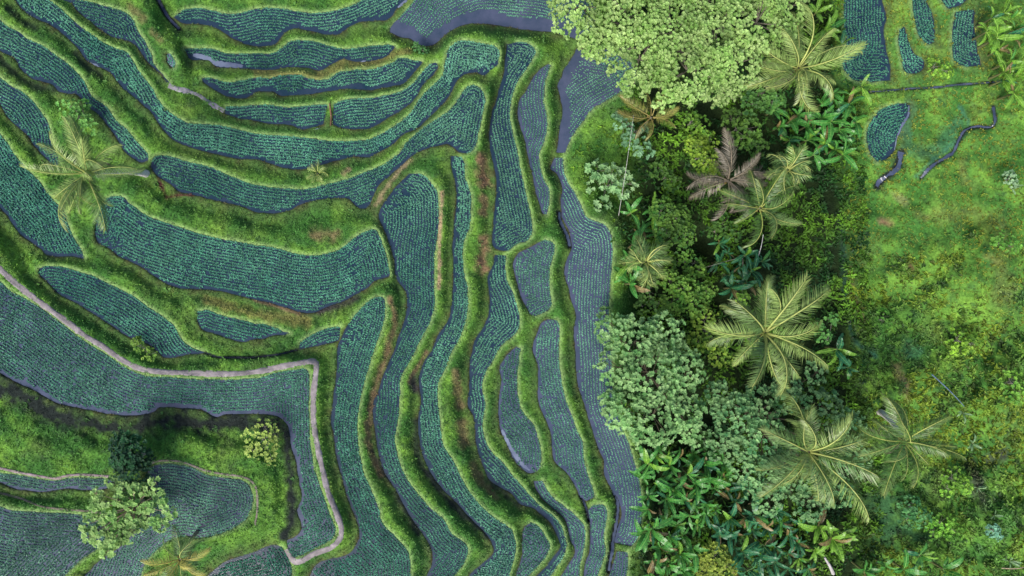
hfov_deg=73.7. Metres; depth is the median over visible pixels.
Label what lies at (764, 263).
banana plant
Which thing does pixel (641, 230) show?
banana plant
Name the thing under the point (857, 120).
banana plant
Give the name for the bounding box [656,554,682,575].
banana plant
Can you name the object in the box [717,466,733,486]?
banana plant
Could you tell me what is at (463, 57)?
rice paddy
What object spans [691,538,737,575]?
bush
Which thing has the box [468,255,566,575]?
rice paddy
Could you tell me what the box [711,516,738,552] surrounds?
banana plant
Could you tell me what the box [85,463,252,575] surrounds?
rice paddy
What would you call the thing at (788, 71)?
coconut palm
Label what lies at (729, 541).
banana plant
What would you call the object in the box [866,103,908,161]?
rice paddy
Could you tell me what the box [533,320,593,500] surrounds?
rice paddy
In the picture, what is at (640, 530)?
banana plant
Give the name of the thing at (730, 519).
banana plant
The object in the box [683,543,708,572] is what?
banana plant
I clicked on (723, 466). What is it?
banana plant
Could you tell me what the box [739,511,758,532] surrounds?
banana plant
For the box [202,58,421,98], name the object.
rice paddy
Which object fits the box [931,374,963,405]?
water pipe
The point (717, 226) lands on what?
bush
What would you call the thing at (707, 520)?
banana plant
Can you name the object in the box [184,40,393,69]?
rice paddy
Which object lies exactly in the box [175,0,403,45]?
rice paddy
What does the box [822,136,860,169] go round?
banana plant
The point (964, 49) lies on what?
rice paddy
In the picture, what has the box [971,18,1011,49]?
banana plant
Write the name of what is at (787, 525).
banana plant
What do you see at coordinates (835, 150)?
banana plant
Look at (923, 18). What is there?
rice paddy
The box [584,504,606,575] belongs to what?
rice paddy
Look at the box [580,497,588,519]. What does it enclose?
water
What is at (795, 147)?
banana plant
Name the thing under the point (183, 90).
path
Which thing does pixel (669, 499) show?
banana plant
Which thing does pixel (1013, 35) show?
banana plant
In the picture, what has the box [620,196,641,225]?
banana plant
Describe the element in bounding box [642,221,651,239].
banana plant
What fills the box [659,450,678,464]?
banana plant
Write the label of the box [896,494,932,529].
bush
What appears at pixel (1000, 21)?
banana plant
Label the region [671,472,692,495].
banana plant
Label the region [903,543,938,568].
banana plant
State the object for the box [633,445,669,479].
banana plant
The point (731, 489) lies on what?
banana plant
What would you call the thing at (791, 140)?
banana plant
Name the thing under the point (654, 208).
banana plant
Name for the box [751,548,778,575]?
banana plant
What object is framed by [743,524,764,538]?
banana plant
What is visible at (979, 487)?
banana plant
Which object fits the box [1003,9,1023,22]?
banana plant
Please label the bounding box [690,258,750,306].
bush
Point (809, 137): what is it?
banana plant
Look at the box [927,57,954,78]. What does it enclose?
bush
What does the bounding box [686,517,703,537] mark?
banana plant
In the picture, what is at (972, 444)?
banana plant
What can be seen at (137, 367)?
path
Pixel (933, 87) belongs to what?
water
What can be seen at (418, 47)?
bush
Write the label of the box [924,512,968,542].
bush
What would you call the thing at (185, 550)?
coconut palm
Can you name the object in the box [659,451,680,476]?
banana plant
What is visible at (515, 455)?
water
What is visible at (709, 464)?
banana plant
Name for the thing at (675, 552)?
banana plant
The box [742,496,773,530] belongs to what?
banana plant
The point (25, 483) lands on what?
rice paddy
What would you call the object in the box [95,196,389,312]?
rice paddy
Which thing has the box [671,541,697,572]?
banana plant
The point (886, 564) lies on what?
banana plant
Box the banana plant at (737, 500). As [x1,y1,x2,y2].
[728,491,745,512]
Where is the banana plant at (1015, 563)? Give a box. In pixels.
[1002,558,1021,566]
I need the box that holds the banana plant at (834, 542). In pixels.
[816,520,855,562]
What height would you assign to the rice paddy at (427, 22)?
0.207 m
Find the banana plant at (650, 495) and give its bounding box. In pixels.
[637,487,658,504]
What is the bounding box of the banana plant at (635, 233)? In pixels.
[621,230,644,259]
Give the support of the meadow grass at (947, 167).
on the ground at (882, 220)
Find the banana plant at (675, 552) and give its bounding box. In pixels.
[668,541,681,557]
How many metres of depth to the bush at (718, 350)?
64.73 m
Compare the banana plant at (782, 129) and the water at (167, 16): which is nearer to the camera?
the water at (167, 16)
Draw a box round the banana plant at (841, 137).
[837,134,855,145]
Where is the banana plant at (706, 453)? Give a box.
[702,442,722,469]
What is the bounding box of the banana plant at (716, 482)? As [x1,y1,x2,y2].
[696,456,731,489]
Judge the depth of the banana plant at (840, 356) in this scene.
63.41 m
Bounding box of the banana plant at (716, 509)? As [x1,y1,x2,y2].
[710,503,721,518]
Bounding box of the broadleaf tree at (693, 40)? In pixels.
[546,0,814,113]
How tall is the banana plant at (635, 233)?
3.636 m
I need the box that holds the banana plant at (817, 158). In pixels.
[795,137,827,170]
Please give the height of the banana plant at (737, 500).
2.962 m
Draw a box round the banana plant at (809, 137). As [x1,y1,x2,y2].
[791,131,824,154]
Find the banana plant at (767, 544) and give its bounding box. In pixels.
[747,534,777,561]
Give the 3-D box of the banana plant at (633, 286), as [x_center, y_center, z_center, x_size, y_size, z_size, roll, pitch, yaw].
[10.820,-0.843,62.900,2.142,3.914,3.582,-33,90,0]
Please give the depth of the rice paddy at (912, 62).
63.40 m
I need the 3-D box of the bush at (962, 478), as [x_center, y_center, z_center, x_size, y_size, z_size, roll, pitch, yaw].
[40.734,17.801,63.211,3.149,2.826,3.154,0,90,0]
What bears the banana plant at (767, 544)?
on the ground at (882, 220)
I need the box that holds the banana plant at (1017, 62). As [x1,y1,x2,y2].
[991,47,1023,71]
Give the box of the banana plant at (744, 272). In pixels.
[733,264,758,295]
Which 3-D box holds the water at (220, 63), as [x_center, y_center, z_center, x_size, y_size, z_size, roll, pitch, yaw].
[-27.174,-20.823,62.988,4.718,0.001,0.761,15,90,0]
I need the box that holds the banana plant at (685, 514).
[671,500,700,529]
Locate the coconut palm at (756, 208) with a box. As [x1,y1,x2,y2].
[719,166,801,248]
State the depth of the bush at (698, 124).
64.34 m
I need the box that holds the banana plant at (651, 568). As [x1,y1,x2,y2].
[643,560,653,575]
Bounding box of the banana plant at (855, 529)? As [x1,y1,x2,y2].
[830,524,858,545]
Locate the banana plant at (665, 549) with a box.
[651,541,676,563]
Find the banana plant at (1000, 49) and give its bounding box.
[987,41,1012,56]
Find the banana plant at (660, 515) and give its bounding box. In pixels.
[653,508,666,522]
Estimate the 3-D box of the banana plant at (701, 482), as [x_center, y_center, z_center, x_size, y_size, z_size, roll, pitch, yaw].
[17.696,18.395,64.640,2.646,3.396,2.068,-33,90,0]
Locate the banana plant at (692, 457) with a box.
[683,438,702,466]
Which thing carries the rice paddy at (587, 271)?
on the ground at (882, 220)
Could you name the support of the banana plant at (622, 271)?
on the ground at (882, 220)
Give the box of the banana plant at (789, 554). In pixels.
[780,547,800,563]
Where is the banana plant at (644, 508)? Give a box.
[629,501,655,519]
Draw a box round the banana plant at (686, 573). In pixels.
[673,556,692,575]
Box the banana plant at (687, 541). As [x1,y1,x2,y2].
[678,525,691,550]
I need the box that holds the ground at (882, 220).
[0,0,1023,575]
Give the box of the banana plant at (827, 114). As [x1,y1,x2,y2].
[810,105,839,136]
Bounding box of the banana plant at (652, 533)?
[637,517,672,550]
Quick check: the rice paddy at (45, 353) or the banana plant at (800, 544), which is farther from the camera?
the banana plant at (800, 544)
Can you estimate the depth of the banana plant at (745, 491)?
66.31 m
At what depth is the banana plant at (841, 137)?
63.27 m
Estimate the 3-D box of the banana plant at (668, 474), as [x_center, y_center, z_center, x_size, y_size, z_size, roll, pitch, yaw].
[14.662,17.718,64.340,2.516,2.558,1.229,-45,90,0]
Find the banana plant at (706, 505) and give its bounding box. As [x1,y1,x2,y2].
[698,498,717,514]
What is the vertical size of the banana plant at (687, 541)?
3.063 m
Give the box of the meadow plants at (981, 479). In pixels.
[846,219,1023,575]
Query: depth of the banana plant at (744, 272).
65.85 m
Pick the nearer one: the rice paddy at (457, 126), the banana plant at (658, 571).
the rice paddy at (457, 126)
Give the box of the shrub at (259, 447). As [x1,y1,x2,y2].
[240,418,280,465]
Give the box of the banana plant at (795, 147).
[791,142,808,160]
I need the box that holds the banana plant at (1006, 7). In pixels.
[996,0,1019,15]
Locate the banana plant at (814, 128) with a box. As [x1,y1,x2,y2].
[811,120,820,138]
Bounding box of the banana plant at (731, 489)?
[714,487,741,500]
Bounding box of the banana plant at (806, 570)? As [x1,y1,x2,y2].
[796,561,816,575]
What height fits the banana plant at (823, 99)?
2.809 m
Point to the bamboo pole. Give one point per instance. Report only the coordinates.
(626, 166)
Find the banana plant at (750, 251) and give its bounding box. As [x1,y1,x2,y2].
[731,246,760,269]
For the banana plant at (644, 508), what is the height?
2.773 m
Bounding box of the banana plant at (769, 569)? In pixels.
[755,553,776,575]
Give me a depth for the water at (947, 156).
63.42 m
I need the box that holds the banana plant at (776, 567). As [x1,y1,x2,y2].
[765,552,789,575]
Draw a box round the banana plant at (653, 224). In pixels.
[646,218,667,248]
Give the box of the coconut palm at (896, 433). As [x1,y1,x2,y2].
[855,392,965,498]
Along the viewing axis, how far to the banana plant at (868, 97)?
61.79 m
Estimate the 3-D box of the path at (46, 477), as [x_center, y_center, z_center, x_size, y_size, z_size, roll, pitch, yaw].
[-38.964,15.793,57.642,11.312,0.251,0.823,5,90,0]
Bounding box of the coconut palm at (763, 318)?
[701,271,830,396]
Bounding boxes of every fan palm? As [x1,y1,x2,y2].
[618,235,673,288]
[762,144,812,196]
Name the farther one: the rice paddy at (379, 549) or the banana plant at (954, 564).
the banana plant at (954, 564)
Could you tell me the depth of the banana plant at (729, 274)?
67.08 m
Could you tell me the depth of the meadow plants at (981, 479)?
63.59 m
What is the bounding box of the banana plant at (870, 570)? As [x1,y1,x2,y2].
[851,560,881,575]
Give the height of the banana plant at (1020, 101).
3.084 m
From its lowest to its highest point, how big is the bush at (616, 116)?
3.034 m
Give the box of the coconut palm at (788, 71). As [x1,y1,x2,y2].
[743,1,866,112]
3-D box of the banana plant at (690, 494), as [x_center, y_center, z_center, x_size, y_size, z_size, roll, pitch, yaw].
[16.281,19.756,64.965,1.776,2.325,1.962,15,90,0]
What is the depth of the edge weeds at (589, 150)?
65.64 m
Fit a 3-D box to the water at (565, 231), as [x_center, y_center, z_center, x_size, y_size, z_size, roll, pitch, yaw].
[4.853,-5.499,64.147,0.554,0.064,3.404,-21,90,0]
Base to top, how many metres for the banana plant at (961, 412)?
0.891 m
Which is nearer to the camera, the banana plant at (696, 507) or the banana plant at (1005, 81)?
the banana plant at (1005, 81)
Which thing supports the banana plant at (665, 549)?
on the ground at (882, 220)
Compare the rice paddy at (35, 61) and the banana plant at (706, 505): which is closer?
the rice paddy at (35, 61)
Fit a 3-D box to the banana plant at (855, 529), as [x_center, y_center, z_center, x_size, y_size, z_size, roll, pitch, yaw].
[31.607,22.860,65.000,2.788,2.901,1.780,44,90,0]
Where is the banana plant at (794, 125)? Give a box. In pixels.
[776,110,810,134]
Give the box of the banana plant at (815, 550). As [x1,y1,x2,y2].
[805,543,824,562]
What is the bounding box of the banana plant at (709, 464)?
[694,457,719,483]
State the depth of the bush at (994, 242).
61.55 m
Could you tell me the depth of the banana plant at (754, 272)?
65.52 m
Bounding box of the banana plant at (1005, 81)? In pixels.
[989,64,1016,93]
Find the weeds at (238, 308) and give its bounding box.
[0,0,630,575]
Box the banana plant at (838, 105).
[827,95,852,120]
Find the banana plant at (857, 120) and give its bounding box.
[841,115,867,138]
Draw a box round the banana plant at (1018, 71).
[1000,60,1023,90]
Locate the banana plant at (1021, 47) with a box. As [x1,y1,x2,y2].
[1007,40,1023,56]
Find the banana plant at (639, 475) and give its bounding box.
[628,470,653,484]
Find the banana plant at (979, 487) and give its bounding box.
[974,486,986,491]
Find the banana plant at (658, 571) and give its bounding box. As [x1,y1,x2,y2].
[653,559,665,575]
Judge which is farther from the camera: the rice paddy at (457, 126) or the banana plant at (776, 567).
the banana plant at (776, 567)
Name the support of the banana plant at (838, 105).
on the ground at (882, 220)
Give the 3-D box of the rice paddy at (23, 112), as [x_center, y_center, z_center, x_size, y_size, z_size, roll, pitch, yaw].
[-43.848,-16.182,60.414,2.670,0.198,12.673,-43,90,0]
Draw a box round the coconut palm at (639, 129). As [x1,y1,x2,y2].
[616,93,679,140]
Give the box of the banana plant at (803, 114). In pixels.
[790,103,816,123]
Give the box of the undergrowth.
[614,0,887,575]
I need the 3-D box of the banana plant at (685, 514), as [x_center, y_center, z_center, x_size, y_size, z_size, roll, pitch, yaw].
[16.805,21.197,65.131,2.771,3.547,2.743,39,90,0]
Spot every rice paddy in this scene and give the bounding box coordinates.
[0,20,147,161]
[0,78,57,164]
[0,134,83,258]
[0,282,335,556]
[0,473,113,491]
[0,507,104,575]
[16,0,499,168]
[38,266,204,357]
[65,0,168,81]
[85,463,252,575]
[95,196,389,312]
[151,85,485,212]
[166,54,175,67]
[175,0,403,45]
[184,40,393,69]
[197,310,286,341]
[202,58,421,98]
[208,545,291,575]
[225,104,326,128]
[299,327,339,348]
[310,297,410,575]
[333,63,437,128]
[373,173,467,575]
[390,0,595,45]
[418,156,515,575]
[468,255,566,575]
[489,42,535,250]
[498,347,540,472]
[513,240,554,315]
[517,523,549,575]
[518,64,550,213]
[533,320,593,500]
[534,481,585,575]
[551,158,641,545]
[557,49,635,152]
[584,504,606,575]
[609,551,627,575]
[842,0,889,81]
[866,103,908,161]
[898,27,923,72]
[912,0,934,43]
[942,0,965,7]
[952,9,980,66]
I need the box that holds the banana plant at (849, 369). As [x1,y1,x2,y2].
[836,360,858,379]
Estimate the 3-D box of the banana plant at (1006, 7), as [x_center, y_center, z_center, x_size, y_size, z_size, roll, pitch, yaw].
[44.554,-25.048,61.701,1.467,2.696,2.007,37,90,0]
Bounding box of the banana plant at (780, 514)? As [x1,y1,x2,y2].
[764,507,790,527]
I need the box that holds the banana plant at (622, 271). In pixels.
[614,250,642,282]
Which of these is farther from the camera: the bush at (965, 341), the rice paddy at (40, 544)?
the bush at (965, 341)
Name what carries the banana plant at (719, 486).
on the ground at (882, 220)
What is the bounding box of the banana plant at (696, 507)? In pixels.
[690,501,701,514]
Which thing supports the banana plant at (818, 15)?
on the ground at (882, 220)
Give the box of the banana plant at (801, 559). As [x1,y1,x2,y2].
[793,547,809,572]
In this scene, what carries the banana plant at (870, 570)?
on the ground at (882, 220)
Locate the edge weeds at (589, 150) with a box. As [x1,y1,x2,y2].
[570,88,663,242]
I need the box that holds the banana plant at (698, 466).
[675,457,703,488]
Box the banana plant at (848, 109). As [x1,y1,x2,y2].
[837,86,864,118]
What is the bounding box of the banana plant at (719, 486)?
[710,476,730,499]
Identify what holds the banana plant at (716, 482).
on the ground at (882, 220)
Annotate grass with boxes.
[833,0,1023,344]
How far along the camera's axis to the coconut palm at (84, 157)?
49.01 m
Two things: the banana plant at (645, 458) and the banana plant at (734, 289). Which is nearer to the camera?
the banana plant at (645, 458)
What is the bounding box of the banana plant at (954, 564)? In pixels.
[929,556,963,575]
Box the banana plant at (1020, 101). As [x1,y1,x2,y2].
[996,83,1023,108]
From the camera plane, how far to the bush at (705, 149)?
63.95 m
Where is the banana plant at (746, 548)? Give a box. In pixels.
[731,535,759,567]
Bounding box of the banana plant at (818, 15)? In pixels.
[805,0,832,22]
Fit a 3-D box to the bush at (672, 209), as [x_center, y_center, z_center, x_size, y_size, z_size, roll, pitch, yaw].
[15.003,-6.113,64.523,4.587,4.384,5.144,0,90,0]
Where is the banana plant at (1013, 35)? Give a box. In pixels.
[977,18,1023,53]
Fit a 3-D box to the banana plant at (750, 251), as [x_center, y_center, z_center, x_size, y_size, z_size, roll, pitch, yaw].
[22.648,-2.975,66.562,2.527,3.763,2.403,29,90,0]
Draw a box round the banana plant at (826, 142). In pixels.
[814,125,843,154]
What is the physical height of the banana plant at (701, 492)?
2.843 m
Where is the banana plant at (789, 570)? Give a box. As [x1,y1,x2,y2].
[779,565,795,575]
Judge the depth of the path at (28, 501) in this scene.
57.11 m
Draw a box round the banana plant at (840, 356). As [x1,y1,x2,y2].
[815,333,856,370]
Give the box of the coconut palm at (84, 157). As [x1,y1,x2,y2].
[19,113,149,233]
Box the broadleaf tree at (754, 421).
[704,361,872,523]
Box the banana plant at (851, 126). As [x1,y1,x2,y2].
[844,115,856,131]
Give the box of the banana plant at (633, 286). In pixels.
[613,267,649,297]
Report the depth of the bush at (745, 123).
65.20 m
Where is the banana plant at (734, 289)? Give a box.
[718,274,752,298]
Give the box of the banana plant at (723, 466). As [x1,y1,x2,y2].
[721,454,731,474]
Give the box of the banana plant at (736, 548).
[726,538,741,555]
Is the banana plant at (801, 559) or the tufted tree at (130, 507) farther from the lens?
the banana plant at (801, 559)
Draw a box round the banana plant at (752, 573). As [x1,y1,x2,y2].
[734,561,758,575]
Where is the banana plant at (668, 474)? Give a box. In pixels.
[654,469,678,484]
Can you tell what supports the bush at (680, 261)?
on the ground at (882, 220)
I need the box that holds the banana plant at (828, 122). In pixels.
[810,104,849,142]
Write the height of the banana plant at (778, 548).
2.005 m
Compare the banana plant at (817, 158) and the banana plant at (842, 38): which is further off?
the banana plant at (817, 158)
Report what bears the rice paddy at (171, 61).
on the ground at (882, 220)
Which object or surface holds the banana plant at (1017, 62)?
on the ground at (882, 220)
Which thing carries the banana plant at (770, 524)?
on the ground at (882, 220)
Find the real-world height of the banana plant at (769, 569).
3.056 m
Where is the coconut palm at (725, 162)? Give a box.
[685,126,769,221]
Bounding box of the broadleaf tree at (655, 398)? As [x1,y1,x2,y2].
[592,306,711,452]
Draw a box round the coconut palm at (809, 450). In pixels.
[756,391,886,523]
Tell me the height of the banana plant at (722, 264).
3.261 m
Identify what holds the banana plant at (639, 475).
on the ground at (882, 220)
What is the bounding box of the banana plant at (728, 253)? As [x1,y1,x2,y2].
[722,247,733,259]
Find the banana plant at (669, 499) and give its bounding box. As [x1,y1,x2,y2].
[657,488,684,518]
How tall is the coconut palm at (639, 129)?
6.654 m
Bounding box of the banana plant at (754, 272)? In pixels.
[742,252,762,287]
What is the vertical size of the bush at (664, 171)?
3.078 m
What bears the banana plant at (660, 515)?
on the ground at (882, 220)
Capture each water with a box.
[157,0,179,29]
[193,53,242,67]
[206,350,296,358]
[501,430,529,470]
[558,212,570,245]
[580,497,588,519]
[608,488,618,570]
[869,81,997,92]
[875,151,903,186]
[894,106,909,149]
[920,106,996,178]
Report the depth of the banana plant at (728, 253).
67.21 m
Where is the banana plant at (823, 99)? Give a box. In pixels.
[815,89,833,108]
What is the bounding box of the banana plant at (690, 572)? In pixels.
[673,560,698,575]
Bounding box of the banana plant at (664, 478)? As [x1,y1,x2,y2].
[645,474,671,495]
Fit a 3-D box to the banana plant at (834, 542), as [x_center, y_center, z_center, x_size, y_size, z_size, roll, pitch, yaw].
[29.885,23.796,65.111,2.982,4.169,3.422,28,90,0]
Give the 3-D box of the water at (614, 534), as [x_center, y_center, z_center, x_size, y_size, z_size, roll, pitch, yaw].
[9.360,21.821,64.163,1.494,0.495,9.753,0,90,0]
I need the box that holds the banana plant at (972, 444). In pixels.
[967,434,981,450]
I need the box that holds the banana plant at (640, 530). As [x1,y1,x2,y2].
[629,518,668,552]
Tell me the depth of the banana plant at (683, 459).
64.36 m
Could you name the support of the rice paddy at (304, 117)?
on the ground at (882, 220)
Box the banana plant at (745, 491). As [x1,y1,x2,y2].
[731,476,754,499]
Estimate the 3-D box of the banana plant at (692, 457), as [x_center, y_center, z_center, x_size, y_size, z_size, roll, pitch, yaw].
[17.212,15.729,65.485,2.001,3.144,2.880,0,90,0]
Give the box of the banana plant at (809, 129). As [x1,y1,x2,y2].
[798,115,814,137]
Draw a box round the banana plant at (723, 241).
[708,237,730,254]
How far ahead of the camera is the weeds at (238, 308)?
59.90 m
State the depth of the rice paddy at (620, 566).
64.30 m
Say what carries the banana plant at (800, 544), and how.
on the ground at (882, 220)
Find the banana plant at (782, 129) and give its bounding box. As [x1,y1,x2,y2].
[777,117,791,139]
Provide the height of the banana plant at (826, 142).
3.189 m
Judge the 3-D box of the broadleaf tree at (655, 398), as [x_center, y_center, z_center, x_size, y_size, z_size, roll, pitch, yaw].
[12.562,8.268,62.519,10.702,8.733,13.386,0,90,0]
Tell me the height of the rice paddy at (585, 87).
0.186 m
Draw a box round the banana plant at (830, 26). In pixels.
[811,9,846,43]
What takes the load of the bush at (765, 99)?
on the ground at (882, 220)
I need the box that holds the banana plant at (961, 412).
[956,409,971,423]
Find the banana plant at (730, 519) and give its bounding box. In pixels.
[720,503,741,531]
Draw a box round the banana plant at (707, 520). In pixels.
[698,505,714,528]
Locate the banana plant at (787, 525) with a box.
[771,514,793,537]
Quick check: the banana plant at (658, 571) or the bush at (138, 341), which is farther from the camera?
the banana plant at (658, 571)
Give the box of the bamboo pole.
[618,115,633,215]
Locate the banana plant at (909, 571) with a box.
[890,549,927,575]
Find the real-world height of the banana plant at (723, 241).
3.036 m
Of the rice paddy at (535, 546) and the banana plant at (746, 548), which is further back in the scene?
the banana plant at (746, 548)
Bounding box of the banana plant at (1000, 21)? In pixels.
[974,6,1008,28]
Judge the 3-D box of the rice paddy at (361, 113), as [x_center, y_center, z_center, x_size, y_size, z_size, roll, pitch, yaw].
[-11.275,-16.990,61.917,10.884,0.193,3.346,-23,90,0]
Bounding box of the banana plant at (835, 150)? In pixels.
[824,141,843,158]
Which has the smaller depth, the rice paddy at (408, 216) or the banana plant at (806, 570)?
the rice paddy at (408, 216)
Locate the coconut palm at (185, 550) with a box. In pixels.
[139,525,210,575]
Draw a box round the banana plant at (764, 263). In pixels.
[748,250,772,268]
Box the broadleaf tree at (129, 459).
[108,429,155,488]
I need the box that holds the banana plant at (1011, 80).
[988,50,1023,85]
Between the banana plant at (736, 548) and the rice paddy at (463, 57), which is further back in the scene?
the banana plant at (736, 548)
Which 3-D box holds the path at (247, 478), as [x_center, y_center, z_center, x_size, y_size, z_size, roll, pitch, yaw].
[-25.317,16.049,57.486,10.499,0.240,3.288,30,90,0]
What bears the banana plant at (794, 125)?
on the ground at (882, 220)
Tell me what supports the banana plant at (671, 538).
on the ground at (882, 220)
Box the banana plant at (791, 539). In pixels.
[777,528,798,550]
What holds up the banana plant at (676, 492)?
on the ground at (882, 220)
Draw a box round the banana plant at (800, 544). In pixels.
[794,535,809,554]
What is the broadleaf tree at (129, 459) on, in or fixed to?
on the ground at (882, 220)
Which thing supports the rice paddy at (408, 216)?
on the ground at (882, 220)
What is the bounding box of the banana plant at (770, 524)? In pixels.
[747,517,777,539]
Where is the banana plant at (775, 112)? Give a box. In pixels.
[765,94,786,119]
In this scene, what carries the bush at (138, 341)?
on the ground at (882, 220)
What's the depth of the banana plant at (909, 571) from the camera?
62.84 m
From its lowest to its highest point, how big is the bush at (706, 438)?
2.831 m
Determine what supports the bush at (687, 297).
on the ground at (882, 220)
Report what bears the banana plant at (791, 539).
on the ground at (882, 220)
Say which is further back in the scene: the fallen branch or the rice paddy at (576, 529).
the fallen branch
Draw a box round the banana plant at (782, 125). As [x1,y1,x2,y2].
[771,120,789,137]
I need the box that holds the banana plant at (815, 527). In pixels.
[797,507,838,543]
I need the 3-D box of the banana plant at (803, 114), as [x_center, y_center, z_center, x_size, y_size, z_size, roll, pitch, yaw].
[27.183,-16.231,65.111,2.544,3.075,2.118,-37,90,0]
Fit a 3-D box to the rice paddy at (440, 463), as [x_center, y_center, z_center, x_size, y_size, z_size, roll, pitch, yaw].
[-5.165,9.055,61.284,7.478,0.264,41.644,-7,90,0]
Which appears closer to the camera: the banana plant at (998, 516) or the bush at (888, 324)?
the banana plant at (998, 516)
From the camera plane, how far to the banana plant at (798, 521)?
65.86 m
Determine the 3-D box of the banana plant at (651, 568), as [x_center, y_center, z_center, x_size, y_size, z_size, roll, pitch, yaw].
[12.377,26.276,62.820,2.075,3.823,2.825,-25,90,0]
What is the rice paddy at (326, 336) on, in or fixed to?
on the ground at (882, 220)
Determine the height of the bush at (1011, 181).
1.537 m
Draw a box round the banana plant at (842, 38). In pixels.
[835,29,853,50]
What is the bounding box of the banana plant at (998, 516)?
[991,509,1003,518]
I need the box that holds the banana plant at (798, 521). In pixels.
[790,513,810,533]
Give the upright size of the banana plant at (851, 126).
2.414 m
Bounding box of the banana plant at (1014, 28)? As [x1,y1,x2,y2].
[1004,20,1023,36]
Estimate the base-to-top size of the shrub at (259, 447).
2.644 m
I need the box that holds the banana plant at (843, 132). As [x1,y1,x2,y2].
[830,116,856,141]
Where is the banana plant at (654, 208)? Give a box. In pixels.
[642,192,666,221]
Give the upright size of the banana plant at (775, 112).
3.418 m
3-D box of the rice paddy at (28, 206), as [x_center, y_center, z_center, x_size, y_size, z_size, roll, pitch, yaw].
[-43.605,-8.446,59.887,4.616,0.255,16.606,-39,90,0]
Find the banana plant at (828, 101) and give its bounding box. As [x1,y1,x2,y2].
[820,88,848,107]
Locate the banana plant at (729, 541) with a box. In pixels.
[710,523,742,554]
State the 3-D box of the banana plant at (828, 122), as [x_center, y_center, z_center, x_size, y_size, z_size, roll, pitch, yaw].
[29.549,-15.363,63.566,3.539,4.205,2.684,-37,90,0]
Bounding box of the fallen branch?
[824,557,834,574]
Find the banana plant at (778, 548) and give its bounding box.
[766,537,784,554]
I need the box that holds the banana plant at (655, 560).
[643,550,666,573]
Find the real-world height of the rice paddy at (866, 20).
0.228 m
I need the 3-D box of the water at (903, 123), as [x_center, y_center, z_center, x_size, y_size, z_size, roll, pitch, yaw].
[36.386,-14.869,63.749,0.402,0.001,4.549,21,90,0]
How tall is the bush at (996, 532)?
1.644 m
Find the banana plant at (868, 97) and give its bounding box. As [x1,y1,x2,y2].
[849,73,871,105]
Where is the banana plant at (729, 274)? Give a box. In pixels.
[720,265,742,282]
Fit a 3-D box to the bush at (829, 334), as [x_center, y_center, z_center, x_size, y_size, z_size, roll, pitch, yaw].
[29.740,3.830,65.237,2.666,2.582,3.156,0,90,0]
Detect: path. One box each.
[0,265,343,564]
[0,467,108,479]
[0,492,100,513]
[152,459,258,524]
[168,83,224,112]
[329,103,331,125]
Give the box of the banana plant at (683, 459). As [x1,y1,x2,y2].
[672,447,690,467]
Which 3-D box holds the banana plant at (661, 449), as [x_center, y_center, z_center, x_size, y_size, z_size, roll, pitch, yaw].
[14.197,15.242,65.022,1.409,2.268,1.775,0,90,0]
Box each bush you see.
[55,98,97,135]
[130,335,157,361]
[412,41,429,54]
[584,157,638,211]
[611,108,655,159]
[633,282,664,314]
[646,157,682,193]
[648,195,696,248]
[656,267,718,317]
[667,245,703,275]
[683,108,711,136]
[683,130,725,190]
[687,303,733,368]
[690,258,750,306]
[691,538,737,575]
[696,430,725,460]
[705,211,744,242]
[721,107,769,158]
[740,76,786,115]
[811,312,838,344]
[875,307,901,331]
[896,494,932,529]
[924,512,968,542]
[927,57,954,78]
[938,465,973,497]
[945,327,983,357]
[984,523,1003,541]
[990,227,1022,254]
[996,367,1023,405]
[1002,169,1018,188]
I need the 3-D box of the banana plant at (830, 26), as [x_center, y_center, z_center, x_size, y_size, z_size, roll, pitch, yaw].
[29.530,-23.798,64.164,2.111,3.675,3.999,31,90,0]
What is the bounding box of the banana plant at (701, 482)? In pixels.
[685,477,712,503]
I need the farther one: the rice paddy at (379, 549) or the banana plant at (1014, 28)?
the banana plant at (1014, 28)
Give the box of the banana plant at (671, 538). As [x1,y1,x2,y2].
[666,529,680,546]
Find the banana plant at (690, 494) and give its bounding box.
[680,489,694,510]
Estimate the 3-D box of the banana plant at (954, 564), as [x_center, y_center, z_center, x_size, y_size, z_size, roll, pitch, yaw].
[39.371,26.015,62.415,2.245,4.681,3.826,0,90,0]
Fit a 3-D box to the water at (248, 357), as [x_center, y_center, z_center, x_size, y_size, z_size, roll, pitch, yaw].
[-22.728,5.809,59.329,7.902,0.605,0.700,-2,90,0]
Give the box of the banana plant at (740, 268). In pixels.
[733,257,748,276]
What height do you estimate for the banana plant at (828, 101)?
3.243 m
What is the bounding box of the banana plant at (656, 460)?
[639,438,671,472]
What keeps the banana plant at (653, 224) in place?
on the ground at (882, 220)
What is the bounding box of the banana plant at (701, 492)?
[689,489,708,505]
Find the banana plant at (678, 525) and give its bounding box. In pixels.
[668,518,685,538]
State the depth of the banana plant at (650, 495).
62.20 m
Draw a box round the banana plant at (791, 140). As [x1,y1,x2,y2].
[780,134,800,152]
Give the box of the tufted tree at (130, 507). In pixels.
[78,474,178,559]
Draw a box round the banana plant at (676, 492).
[655,474,688,503]
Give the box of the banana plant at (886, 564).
[875,558,898,575]
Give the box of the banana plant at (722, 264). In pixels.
[707,251,727,272]
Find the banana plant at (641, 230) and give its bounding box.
[628,224,646,247]
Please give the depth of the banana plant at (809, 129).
64.14 m
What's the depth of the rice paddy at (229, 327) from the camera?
59.70 m
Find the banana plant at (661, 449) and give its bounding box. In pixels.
[658,442,667,454]
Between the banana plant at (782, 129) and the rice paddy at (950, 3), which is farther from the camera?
the banana plant at (782, 129)
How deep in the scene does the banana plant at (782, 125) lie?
65.25 m

